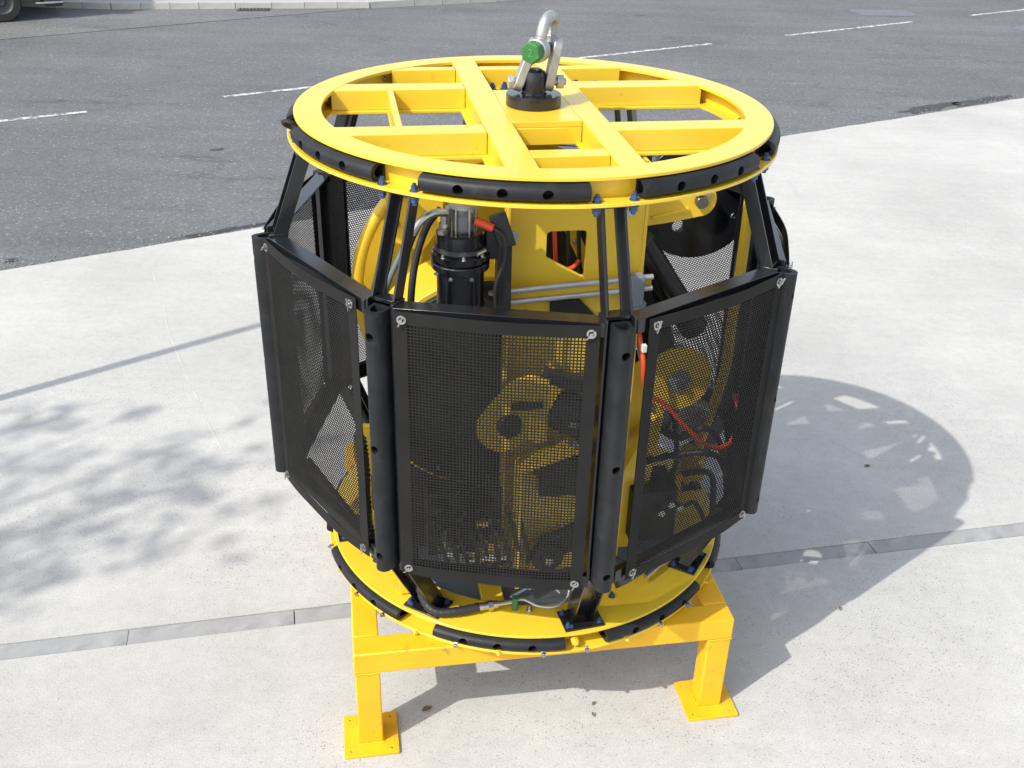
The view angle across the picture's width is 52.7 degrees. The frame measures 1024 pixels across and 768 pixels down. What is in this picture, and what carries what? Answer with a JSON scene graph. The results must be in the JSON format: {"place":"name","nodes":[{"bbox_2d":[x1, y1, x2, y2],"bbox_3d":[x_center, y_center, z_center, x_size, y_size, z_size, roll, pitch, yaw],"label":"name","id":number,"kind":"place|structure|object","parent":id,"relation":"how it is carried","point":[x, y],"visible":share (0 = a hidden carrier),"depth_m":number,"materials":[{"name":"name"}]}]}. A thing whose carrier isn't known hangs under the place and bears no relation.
{"place":"outdoors","nodes":[
{"label":"outdoors","id":0,"kind":"place"},
{"bbox_2d":[0,6,364,38],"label":"parking bay","id":1,"kind":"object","parent":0,"point":[33,21],"visible":1,"depth_m":18.73,"materials":[{"name":"grey asphalt"}]},
{"bbox_2d":[0,0,62,21],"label":"parked van","id":2,"kind":"object","parent":1,"relation":"on","point":[10,10],"visible":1,"depth_m":18.08,"materials":[{"name":"paint"}]},
{"bbox_2d":[237,8,270,10],"bbox_3d":[-4.940,-7.166,19.776,0.620,0.018,0.300,-3,29,-9],"label":"drain grate","id":3,"kind":"object","parent":1,"relation":"on","point":[253,9],"visible":1,"depth_m":19.75,"materials":[{"name":"metal"}]},
{"bbox_2d":[21,0,511,9],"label":"pavement","id":4,"kind":"structure","parent":0,"point":[168,4],"depth_m":19.87,"materials":[{"name":"grey concrete"}]},
{"bbox_2d":[0,98,1023,644],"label":"concrete apron","id":5,"kind":"object","parent":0,"point":[144,482],"visible":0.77,"depth_m":6.93,"materials":[{"name":"grey concrete"}]},
{"bbox_2d":[0,536,1023,767],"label":"concrete forecourt","id":6,"kind":"structure","parent":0,"point":[912,658],"depth_m":4.63,"materials":[{"name":"grey concrete"}]},
{"bbox_2d":[422,706,431,710],"bbox_3d":[-0.373,1.422,4.528,0.044,0.008,0.028,2,29,0],"label":"dry leaf","id":7,"kind":"object","parent":6,"relation":"on","point":[425,708],"visible":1,"depth_m":4.53,"materials":[{"name":"brown plant"}]},
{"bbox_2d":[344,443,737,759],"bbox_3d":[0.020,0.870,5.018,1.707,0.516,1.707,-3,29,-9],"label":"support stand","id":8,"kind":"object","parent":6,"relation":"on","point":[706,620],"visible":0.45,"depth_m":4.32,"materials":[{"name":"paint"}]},
{"bbox_2d":[251,55,797,657],"bbox_3d":[0.060,-0.273,4.397,2.104,2.099,2.104,2,29,0],"label":"tether cage","id":9,"kind":"object","parent":8,"relation":"on","point":[513,299],"visible":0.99,"depth_m":3.77,"materials":[{"name":"yellow paint"}]},
{"bbox_2d":[507,10,565,91],"bbox_3d":[0.108,-1.245,3.871,0.239,0.292,0.172,-24,38,-38],"label":"lifting shackle","id":10,"kind":"object","parent":9,"relation":"attached to","point":[545,43],"visible":1,"depth_m":3.85,"materials":[{"name":"silver metal"}]},
{"bbox_2d":[0,0,1023,270],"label":"road","id":11,"kind":"structure","parent":0,"point":[146,136],"depth_m":15.36,"materials":[{"name":"grey asphalt"}]},
{"bbox_2d":[0,88,1017,269],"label":"curb","id":12,"kind":"structure","parent":11,"relation":"on","point":[364,206],"depth_m":9.55,"materials":[{"name":"grey concrete"}]},
{"label":"ground","id":13,"kind":"structure","parent":0,"visible":0},
{"bbox_2d":[0,523,1023,659],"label":"drainage channel","id":14,"kind":"object","parent":13,"relation":"on","point":[119,638],"visible":0.54,"depth_m":5.04,"materials":[{"name":"galvanized steel"}]}
]}

